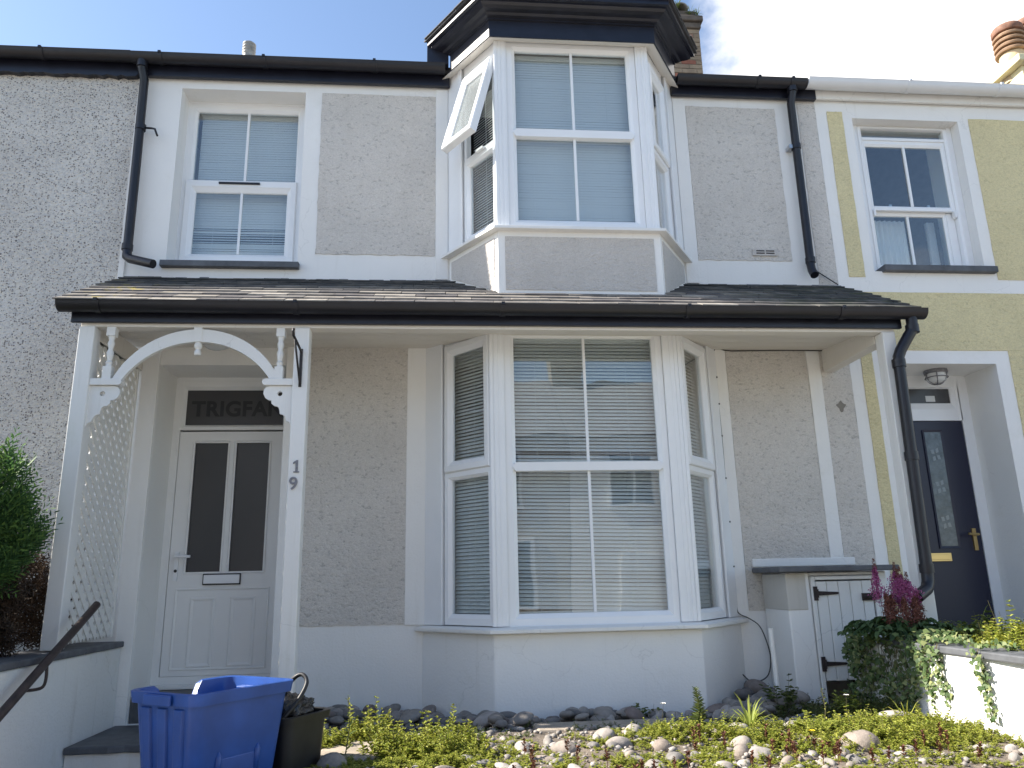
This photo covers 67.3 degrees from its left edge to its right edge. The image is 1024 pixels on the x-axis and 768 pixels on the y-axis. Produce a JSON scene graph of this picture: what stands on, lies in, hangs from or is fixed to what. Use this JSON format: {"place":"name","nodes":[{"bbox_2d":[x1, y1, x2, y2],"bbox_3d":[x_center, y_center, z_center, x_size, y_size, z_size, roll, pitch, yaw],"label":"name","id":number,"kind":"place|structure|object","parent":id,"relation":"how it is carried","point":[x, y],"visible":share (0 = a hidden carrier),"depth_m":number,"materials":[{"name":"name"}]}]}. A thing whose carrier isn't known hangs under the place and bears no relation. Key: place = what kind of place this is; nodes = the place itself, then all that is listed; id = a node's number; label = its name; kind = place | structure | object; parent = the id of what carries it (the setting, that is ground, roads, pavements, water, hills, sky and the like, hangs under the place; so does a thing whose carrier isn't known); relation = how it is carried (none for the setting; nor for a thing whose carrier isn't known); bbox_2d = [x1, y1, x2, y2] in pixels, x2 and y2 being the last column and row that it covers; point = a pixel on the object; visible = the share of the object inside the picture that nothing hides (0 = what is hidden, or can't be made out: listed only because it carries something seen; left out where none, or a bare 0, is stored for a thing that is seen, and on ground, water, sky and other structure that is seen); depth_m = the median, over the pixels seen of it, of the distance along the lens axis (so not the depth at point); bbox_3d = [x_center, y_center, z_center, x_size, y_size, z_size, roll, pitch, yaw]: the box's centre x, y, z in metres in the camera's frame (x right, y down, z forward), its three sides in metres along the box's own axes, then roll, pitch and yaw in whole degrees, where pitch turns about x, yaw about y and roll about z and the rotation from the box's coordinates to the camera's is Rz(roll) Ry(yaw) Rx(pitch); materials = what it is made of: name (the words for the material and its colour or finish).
{"place":"outdoors","nodes":[
{"label":"outdoors","id":0,"kind":"place"},
{"bbox_2d":[0,45,284,652],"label":"terraced house","id":1,"kind":"structure","parent":0,"point":[67,119],"depth_m":6.35,"materials":[{"name":"grey paint"}]},
{"bbox_2d":[0,0,1023,82],"label":"sky","id":2,"kind":"structure","parent":0,"point":[928,40],"materials":[{"name":"blue"}]},
{"bbox_2d":[312,696,1023,767],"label":"garden bed","id":3,"kind":"object","parent":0,"point":[538,738],"visible":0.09,"depth_m":3.76,"materials":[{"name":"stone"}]},
{"bbox_2d":[131,675,292,767],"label":"recycling box","id":4,"kind":"object","parent":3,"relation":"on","point":[231,721],"visible":1,"depth_m":3.21,"materials":[{"name":"blue plastic"}]},
{"bbox_2d":[272,707,329,767],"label":"plastic tub","id":5,"kind":"object","parent":3,"relation":"on","point":[299,742],"visible":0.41,"depth_m":3.57,"materials":[{"name":"plastic"}]},
{"bbox_2d":[281,672,314,717],"bbox_3d":[-1.079,1.525,3.693,0.263,0.270,0.326,0,-14,-5],"label":"umbrella","id":6,"kind":"object","parent":5,"relation":"in","point":[295,704],"visible":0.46,"depth_m":3.63,"materials":[{"name":"black"}]},
{"bbox_2d":[316,752,346,767],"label":"cobble","id":7,"kind":"object","parent":3,"relation":"on","point":[333,759],"visible":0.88,"depth_m":3.61,"materials":[{"name":"stone"}]},
{"bbox_2d":[331,716,343,724],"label":"cobble","id":8,"kind":"object","parent":3,"relation":"on","point":[337,720],"visible":0.99,"depth_m":5.16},
{"bbox_2d":[337,695,356,754],"bbox_3d":[-0.817,1.705,3.814,0.106,0.302,0.080,6,-16,-26],"label":"tall weed","id":9,"kind":"object","parent":3,"relation":"on","point":[349,746],"visible":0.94,"depth_m":3.82,"materials":[{"name":"green plant"}]},
{"bbox_2d":[320,740,378,760],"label":"paving slab","id":10,"kind":"structure","parent":3,"relation":"on","point":[353,748],"depth_m":3.88,"materials":[{"name":"stone"}]},
{"bbox_2d":[389,710,401,724],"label":"cobble","id":11,"kind":"object","parent":3,"relation":"on","point":[395,713],"visible":0.46,"depth_m":5.30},
{"bbox_2d":[404,723,415,731],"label":"cobble","id":12,"kind":"object","parent":3,"relation":"on","point":[407,726],"visible":0.81,"depth_m":5.17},
{"bbox_2d":[399,709,422,724],"bbox_3d":[-0.696,2.287,5.293,0.176,0.070,0.133,-15,6,-36],"label":"cobble","id":13,"kind":"object","parent":3,"relation":"on","point":[413,715],"visible":0.83,"depth_m":5.25,"materials":[{"name":"stone"}]},
{"bbox_2d":[414,719,424,724],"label":"cobble","id":14,"kind":"object","parent":3,"relation":"on","point":[420,721],"visible":0.24,"depth_m":5.31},
{"bbox_2d":[422,705,435,716],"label":"cobble","id":15,"kind":"object","parent":14,"relation":"on","point":[432,708],"visible":0.58,"depth_m":5.40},
{"bbox_2d":[472,711,495,726],"bbox_3d":[-0.164,2.149,4.921,0.190,0.079,0.132,-20,-1,-7],"label":"cobble","id":16,"kind":"object","parent":3,"relation":"on","point":[481,719],"visible":0.56,"depth_m":4.89,"materials":[{"name":"stone"}]},
{"bbox_2d":[496,719,507,727],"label":"cobble","id":17,"kind":"object","parent":3,"relation":"on","point":[500,723],"visible":0.97,"depth_m":4.72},
{"bbox_2d":[494,762,509,767],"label":"cobble","id":18,"kind":"object","parent":3,"relation":"on","point":[501,765],"visible":0.83,"depth_m":3.53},
{"bbox_2d":[500,711,515,717],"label":"cobble","id":19,"kind":"object","parent":3,"relation":"on","point":[508,714],"visible":0.44,"depth_m":5.09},
{"bbox_2d":[513,712,533,724],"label":"cobble","id":20,"kind":"object","parent":3,"relation":"on","point":[521,718],"visible":1,"depth_m":4.80,"materials":[{"name":"stone"}]},
{"bbox_2d":[514,741,532,751],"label":"cobble","id":21,"kind":"object","parent":3,"relation":"on","point":[518,746],"visible":0.39,"depth_m":3.94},
{"bbox_2d":[531,755,554,761],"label":"cobble","id":22,"kind":"object","parent":3,"relation":"on","point":[544,758],"visible":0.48,"depth_m":3.67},
{"bbox_2d":[550,740,578,752],"bbox_3d":[0.271,1.847,3.894,0.152,0.084,0.097,-1,-8,19],"label":"cobble","id":23,"kind":"object","parent":3,"relation":"on","point":[558,746],"visible":0.52,"depth_m":3.87,"materials":[{"name":"stone"}]},
{"bbox_2d":[559,711,573,718],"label":"cobble","id":24,"kind":"object","parent":3,"relation":"on","point":[566,714],"visible":1,"depth_m":5.02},
{"bbox_2d":[575,713,588,720],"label":"cobble","id":25,"kind":"object","parent":3,"relation":"on","point":[581,717],"visible":1,"depth_m":4.87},
{"bbox_2d":[592,728,614,741],"bbox_3d":[0.489,1.884,4.114,0.131,0.076,0.178,-24,-11,13],"label":"cobble","id":26,"kind":"object","parent":3,"relation":"on","point":[604,732],"visible":0.59,"depth_m":4.08,"materials":[{"name":"stone"}]},
{"bbox_2d":[606,714,614,719],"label":"cobble","id":27,"kind":"object","parent":3,"relation":"on","point":[611,717],"visible":0.53,"depth_m":4.86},
{"bbox_2d":[594,707,615,717],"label":"cobble","id":28,"kind":"object","parent":27,"relation":"on","point":[605,712],"visible":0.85,"depth_m":4.91,"materials":[{"name":"stone"}]},
{"bbox_2d":[533,717,693,733],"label":"paving slab","id":29,"kind":"structure","parent":3,"relation":"on","point":[551,727],"depth_m":4.63,"materials":[{"name":"concrete"}]},
{"bbox_2d":[606,736,633,747],"bbox_3d":[0.551,1.842,3.938,0.154,0.072,0.094,9,-16,-9],"label":"cobble","id":30,"kind":"object","parent":3,"relation":"on","point":[622,742],"visible":0.64,"depth_m":3.91,"materials":[{"name":"stone"}]},
{"bbox_2d":[624,724,641,733],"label":"cobble","id":31,"kind":"object","parent":3,"relation":"on","point":[636,727],"visible":0.37,"depth_m":4.16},
{"bbox_2d":[624,706,642,718],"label":"cobble","id":32,"kind":"object","parent":3,"relation":"on","point":[631,712],"visible":0.76,"depth_m":4.91,"materials":[{"name":"stone"}]},
{"bbox_2d":[629,703,665,717],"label":"leafy weed","id":33,"kind":"object","parent":3,"relation":"on","point":[641,710],"visible":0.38,"depth_m":5.05,"materials":[{"name":"green plant"}]},
{"bbox_2d":[644,759,666,767],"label":"cobble","id":34,"kind":"object","parent":3,"relation":"on","point":[649,763],"visible":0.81,"depth_m":3.48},
{"bbox_2d":[648,709,663,718],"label":"cobble","id":35,"kind":"object","parent":3,"relation":"on","point":[659,713],"visible":0.57,"depth_m":4.99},
{"bbox_2d":[652,738,671,752],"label":"cobble","id":36,"kind":"object","parent":3,"relation":"on","point":[664,745],"visible":0.64,"depth_m":3.79,"materials":[{"name":"stone"}]},
{"bbox_2d":[305,685,1023,767],"bbox_3d":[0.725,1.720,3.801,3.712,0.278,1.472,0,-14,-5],"label":"ground cover","id":37,"kind":"object","parent":3,"relation":"on","point":[425,749],"visible":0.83,"depth_m":3.84,"materials":[{"name":"green plant"}]},
{"bbox_2d":[665,752,684,766],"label":"cobble","id":38,"kind":"object","parent":3,"relation":"on","point":[677,755],"visible":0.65,"depth_m":3.57,"materials":[{"name":"stone"}]},
{"bbox_2d":[688,686,707,727],"bbox_3d":[1.015,1.786,4.231,0.144,0.231,0.134,0,-14,-5],"label":"tall weed","id":39,"kind":"object","parent":3,"relation":"on","point":[699,712],"visible":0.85,"depth_m":4.23,"materials":[{"name":"green plant"}]},
{"bbox_2d":[712,709,719,720],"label":"cobble","id":40,"kind":"object","parent":3,"relation":"on","point":[716,713],"visible":0.31,"depth_m":5.04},
{"bbox_2d":[715,761,735,767],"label":"cobble","id":41,"kind":"object","parent":3,"relation":"on","point":[726,764],"visible":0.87,"depth_m":3.42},
{"bbox_2d":[727,706,745,721],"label":"cobble","id":42,"kind":"object","parent":3,"relation":"on","point":[731,710],"visible":0.65,"depth_m":4.71,"materials":[{"name":"stone"}]},
{"bbox_2d":[730,735,752,745],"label":"cobble","id":43,"kind":"object","parent":3,"relation":"on","point":[744,739],"visible":0.5,"depth_m":3.85,"materials":[{"name":"stone"}]},
{"bbox_2d":[733,744,749,756],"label":"cobble","id":44,"kind":"object","parent":3,"relation":"on","point":[740,750],"visible":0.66,"depth_m":3.70,"materials":[{"name":"stone"}]},
{"bbox_2d":[734,688,751,700],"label":"cobble","id":45,"kind":"object","parent":3,"relation":"on","point":[742,693],"visible":0.82,"depth_m":5.56,"materials":[{"name":"stone"}]},
{"bbox_2d":[737,759,753,767],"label":"cobble","id":46,"kind":"object","parent":3,"relation":"on","point":[742,763],"visible":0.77,"depth_m":3.44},
{"bbox_2d":[512,722,982,767],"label":"cobbles","id":47,"kind":"object","parent":3,"relation":"on","point":[837,749],"visible":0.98,"depth_m":3.53,"materials":[{"name":"stone"}]},
{"bbox_2d":[721,695,779,727],"bbox_3d":[1.301,1.813,4.238,0.334,0.191,0.324,-4,-15,11],"label":"grass tuft","id":48,"kind":"object","parent":3,"relation":"on","point":[749,716],"visible":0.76,"depth_m":4.25,"materials":[{"name":"plant"}]},
{"bbox_2d":[754,707,767,715],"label":"cobble","id":49,"kind":"object","parent":3,"relation":"on","point":[761,709],"visible":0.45,"depth_m":4.91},
{"label":"cobble","id":50,"kind":"object","parent":49,"relation":"on","visible":0},
{"bbox_2d":[731,701,753,712],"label":"cobble","id":51,"kind":"object","parent":50,"relation":"on","point":[744,703],"visible":0.26,"depth_m":4.86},
{"bbox_2d":[748,746,777,758],"bbox_3d":[1.199,1.771,3.672,0.138,0.070,0.083,2,5,14],"label":"cobble","id":52,"kind":"object","parent":3,"relation":"on","point":[761,750],"visible":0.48,"depth_m":3.65,"materials":[{"name":"stone"}]},
{"bbox_2d":[761,702,779,709],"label":"cobble","id":53,"kind":"object","parent":3,"relation":"on","point":[771,703],"visible":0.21,"depth_m":5.23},
{"bbox_2d":[759,673,800,709],"bbox_3d":[1.836,2.085,5.240,0.256,0.232,0.252,0,-14,-5],"label":"leafy weed","id":54,"kind":"object","parent":53,"relation":"on","point":[788,694],"visible":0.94,"depth_m":5.20,"materials":[{"name":"green plant"}]},
{"bbox_2d":[768,628,780,710],"bbox_3d":[1.850,2.021,5.400,0.039,0.581,0.056,0,-14,-5],"label":"waste pipe","id":55,"kind":"object","parent":3,"relation":"on","point":[773,656],"visible":0.73,"depth_m":5.41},
{"bbox_2d":[780,755,794,765],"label":"cobble","id":56,"kind":"object","parent":3,"relation":"on","point":[787,758],"visible":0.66,"depth_m":3.47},
{"bbox_2d":[788,704,802,712],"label":"cobble","id":57,"kind":"object","parent":3,"relation":"on","point":[796,707],"visible":0.27,"depth_m":5.23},
{"bbox_2d":[774,695,796,706],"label":"cobble","id":58,"kind":"object","parent":57,"relation":"on","point":[779,701],"visible":0.44,"depth_m":5.22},
{"bbox_2d":[797,753,813,761],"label":"cobble","id":59,"kind":"object","parent":3,"relation":"on","point":[802,757],"visible":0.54,"depth_m":3.51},
{"bbox_2d":[791,719,835,731],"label":"leafy weed","id":60,"kind":"object","parent":3,"relation":"on","point":[816,721],"visible":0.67,"depth_m":4.13,"materials":[{"name":"green plant"}]},
{"bbox_2d":[817,758,836,765],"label":"cobble","id":61,"kind":"object","parent":3,"relation":"on","point":[831,762],"visible":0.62,"depth_m":3.42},
{"bbox_2d":[830,688,863,711],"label":"leafy weed","id":62,"kind":"object","parent":3,"relation":"on","point":[842,704],"visible":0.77,"depth_m":4.79,"materials":[{"name":"green"}]},
{"bbox_2d":[845,754,866,764],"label":"cobble","id":63,"kind":"object","parent":3,"relation":"on","point":[855,758],"visible":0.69,"depth_m":3.44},
{"bbox_2d":[840,730,880,751],"bbox_3d":[1.736,1.802,3.835,0.191,0.140,0.142,-9,-8,22],"label":"cobble","id":64,"kind":"object","parent":3,"relation":"on","point":[861,738],"visible":0.54,"depth_m":3.80,"materials":[{"name":"stone"}]},
{"bbox_2d":[879,710,908,718],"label":"cobble","id":65,"kind":"object","parent":3,"relation":"on","point":[890,712],"visible":0.24,"depth_m":4.39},
{"bbox_2d":[852,637,1023,741],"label":"garden wall","id":66,"kind":"structure","parent":3,"relation":"on","point":[1005,668],"depth_m":4.21,"materials":[{"name":"white paint"}]},
{"bbox_2d":[837,558,958,641],"bbox_3d":[2.497,1.436,5.068,0.755,0.561,0.530,0,-14,-5],"label":"astilbe","id":67,"kind":"object","parent":66,"relation":"on","point":[905,589],"visible":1,"depth_m":4.98,"materials":[{"name":"pink"}]},
{"bbox_2d":[841,624,983,711],"bbox_3d":[2.573,1.855,4.954,0.516,0.599,0.955,0,-14,-5],"label":"ivy","id":68,"kind":"object","parent":66,"relation":"attached to","point":[853,653],"visible":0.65,"depth_m":4.92,"materials":[{"name":"green plant"}]},
{"bbox_2d":[910,632,974,711],"bbox_3d":[2.556,1.702,4.534,0.278,0.446,0.370,0,-14,-5],"label":"ivy","id":69,"kind":"object","parent":66,"relation":"attached to","point":[935,655],"visible":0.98,"depth_m":4.51,"materials":[{"name":"green plant"}]},
{"bbox_2d":[963,638,1020,722],"bbox_3d":[2.587,1.575,4.090,0.271,0.427,0.195,-6,-15,19],"label":"ivy","id":70,"kind":"object","parent":66,"relation":"attached to","point":[982,675],"visible":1,"depth_m":4.10,"materials":[{"name":"green plant"}]},
{"bbox_2d":[1005,744,1017,751],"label":"cobble","id":71,"kind":"object","parent":3,"relation":"on","point":[1010,747],"visible":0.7,"depth_m":3.67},
{"bbox_2d":[1008,752,1020,760],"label":"cobble","id":72,"kind":"object","parent":3,"relation":"on","point":[1013,756],"visible":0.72,"depth_m":3.50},
{"label":"cobble","id":73,"kind":"object","parent":3,"relation":"on","visible":0},
{"bbox_2d":[488,714,503,724],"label":"cobble","id":74,"kind":"object","parent":73,"relation":"on","point":[493,719],"visible":0.8,"depth_m":4.75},
{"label":"cobble","id":75,"kind":"object","parent":3,"relation":"on","visible":0},
{"bbox_2d":[343,710,355,719],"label":"cobble","id":76,"kind":"object","parent":75,"relation":"on","point":[345,715],"visible":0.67,"depth_m":5.29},
{"bbox_2d":[805,17,1023,629],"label":"terraced house","id":77,"kind":"structure","parent":0,"point":[924,183],"depth_m":6.98,"materials":[{"name":"yellow paint"}]},
{"bbox_2d":[853,125,998,273],"bbox_3d":[3.781,-1.711,7.276,1.144,1.560,0.438,0,-14,-5],"label":"window","id":78,"kind":"structure","parent":77,"relation":"in","point":[888,241],"depth_m":7.28,"materials":[{"name":"white plastic"}]},
{"bbox_2d":[923,368,948,384],"bbox_3d":[3.815,-0.056,6.911,0.200,0.137,0.200,0,-14,-5],"label":"bulkhead lamp","id":79,"kind":"object","parent":77,"relation":"attached to","point":[936,376],"visible":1,"depth_m":6.85,"materials":[{"name":"white glass"}]},
{"bbox_2d":[907,376,1007,629],"bbox_3d":[3.759,1.029,6.626,1.010,2.386,0.540,0,-14,-5],"label":"door","id":80,"kind":"structure","parent":77,"relation":"in","point":[966,575],"depth_m":6.84,"materials":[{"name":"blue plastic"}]},
{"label":"cobble","id":81,"kind":"object","parent":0,"visible":0},
{"bbox_2d":[666,711,680,717],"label":"cobble","id":82,"kind":"object","parent":81,"relation":"on","point":[668,714],"visible":0.54,"depth_m":4.96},
{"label":"cobble","id":83,"kind":"object","parent":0,"visible":0},
{"bbox_2d":[763,704,775,712],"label":"cobble","id":84,"kind":"object","parent":83,"relation":"on","point":[770,708],"visible":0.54,"depth_m":5.03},
{"label":"cobble","id":85,"kind":"object","parent":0,"visible":0},
{"bbox_2d":[793,690,809,703],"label":"cobble","id":86,"kind":"object","parent":85,"relation":"on","point":[803,696],"visible":0.49,"depth_m":5.28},
{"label":"cobble","id":87,"kind":"object","parent":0,"visible":0},
{"bbox_2d":[705,703,727,712],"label":"cobble","id":88,"kind":"object","parent":87,"relation":"on","point":[713,708],"visible":0.49,"depth_m":5.16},
{"label":"cobble","id":89,"kind":"object","parent":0,"visible":0},
{"bbox_2d":[744,679,766,692],"bbox_3d":[1.811,2.250,5.692,0.185,0.118,0.156,14,-22,-11],"label":"cobble","id":90,"kind":"object","parent":89,"relation":"on","point":[754,685],"visible":0.53,"depth_m":5.64,"materials":[{"name":"stone"}]},
{"label":"ground","id":91,"kind":"structure","parent":0,"visible":0},
{"bbox_2d":[0,641,123,767],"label":"garden wall","id":92,"kind":"structure","parent":91,"relation":"on","point":[72,702],"depth_m":4.63,"materials":[{"name":"white paint"}]},
{"bbox_2d":[0,601,100,721],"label":"handrail","id":93,"kind":"object","parent":92,"relation":"attached to","point":[13,699],"visible":1,"depth_m":4.28,"materials":[{"name":"metal"}]},
{"bbox_2d":[63,725,140,767],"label":"garden steps","id":94,"kind":"structure","parent":91,"relation":"on","point":[116,747],"depth_m":4.72,"materials":[{"name":"white paint"}]},
{"bbox_2d":[40,0,937,726],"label":"terraced house","id":95,"kind":"structure","parent":91,"relation":"on","point":[514,282],"depth_m":6.11,"materials":[{"name":"white paint"}]},
{"bbox_2d":[203,343,227,350],"bbox_3d":[-2.283,-0.296,5.944,0.250,0.076,0.160,0,-14,-5],"label":"ceiling lamp","id":96,"kind":"object","parent":95,"relation":"attached to","point":[213,347],"visible":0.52,"depth_m":5.91,"materials":[{"name":"white glass"}]},
{"bbox_2d":[146,378,285,689],"bbox_3d":[-2.309,1.135,6.221,1.020,2.470,0.170,0,-14,-5],"label":"door","id":97,"kind":"structure","parent":95,"relation":"in","point":[215,603],"depth_m":6.22,"materials":[{"name":"grey plastic"}]},
{"bbox_2d":[159,102,304,269],"bbox_3d":[-2.355,-1.735,6.703,1.110,1.691,0.391,0,-14,-5],"label":"window","id":98,"kind":"structure","parent":95,"relation":"in","point":[285,193],"depth_m":6.83,"materials":[{"name":"white plastic"}]},
{"bbox_2d":[292,328,302,386],"bbox_3d":[-1.435,-0.174,5.119,0.020,0.324,0.308,0,-14,-4],"label":"hanging bracket","id":99,"kind":"object","parent":95,"relation":"attached to","point":[299,364],"visible":1,"depth_m":5.19,"materials":[{"name":"metal"}]},
{"bbox_2d":[424,0,697,294],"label":"bay window","id":100,"kind":"structure","parent":95,"relation":"in","point":[573,43],"depth_m":6.41,"materials":[{"name":"white paint"}]},
{"bbox_2d":[415,334,747,718],"bbox_3d":[0.565,1.165,5.799,2.585,3.150,0.730,0,-14,-5],"label":"bay window","id":101,"kind":"structure","parent":95,"relation":"in","point":[647,651],"depth_m":5.66,"materials":[{"name":"white paint"}]},
{"bbox_2d":[675,0,702,14],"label":"chimney weeds","id":102,"kind":"object","parent":95,"relation":"on","point":[689,11],"visible":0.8,"depth_m":11.83,"materials":[{"name":"green plant"}]},
{"bbox_2d":[752,249,777,255],"bbox_3d":[2.240,-1.165,6.811,0.227,0.063,0.020,0,-14,-5],"label":"air vent","id":103,"kind":"object","parent":95,"relation":"attached to","point":[764,252],"visible":1,"depth_m":6.80,"materials":[{"name":"grey"}]},
{"bbox_2d":[714,350,821,680],"bbox_3d":[2.214,0.984,6.231,0.989,2.669,0.054,0,-14,-5],"label":"cable","id":104,"kind":"object","parent":95,"relation":"attached to","point":[730,521],"visible":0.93,"depth_m":6.29,"materials":[{"name":"grey plastic"}]},
{"bbox_2d":[752,564,898,703],"bbox_3d":[2.392,1.946,5.749,0.920,1.135,0.532,0,-14,-5],"label":"meter cupboard","id":105,"kind":"object","parent":95,"relation":"attached to","point":[809,616],"visible":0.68,"depth_m":5.64,"materials":[{"name":"white paint"}]},
{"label":"neighbour bed","id":106,"kind":"structure","parent":91,"relation":"on","visible":0},
{"bbox_2d":[0,427,78,656],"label":"conifer","id":107,"kind":"object","parent":106,"relation":"on","point":[24,532],"visible":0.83,"depth_m":4.62,"materials":[{"name":"green plant"}]},
{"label":"raised bed","id":108,"kind":"structure","parent":0,"visible":0},
{"bbox_2d":[902,615,1023,650],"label":"ground cover","id":109,"kind":"object","parent":108,"relation":"on","point":[979,638],"visible":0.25,"depth_m":4.62,"materials":[{"name":"green plant"}]},
{"bbox_2d":[954,610,1008,639],"bbox_3d":[2.974,1.565,4.927,0.336,0.230,0.314,0,-14,-5],"label":"leafy plant","id":110,"kind":"object","parent":108,"relation":"on","point":[975,625],"visible":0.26,"depth_m":4.90,"materials":[{"name":"green plant"}]},
{"bbox_2d":[978,599,1023,641],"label":"leafy plant","id":111,"kind":"object","parent":108,"relation":"on","point":[1000,631],"visible":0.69,"depth_m":4.62,"materials":[{"name":"yellow plant"}]},
{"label":"cobble","id":112,"kind":"object","parent":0,"visible":0},
{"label":"cobble","id":113,"kind":"object","parent":112,"relation":"on","visible":0},
{"bbox_2d":[423,714,434,724],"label":"cobble","id":114,"kind":"object","parent":113,"relation":"on","point":[429,718],"visible":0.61,"depth_m":5.13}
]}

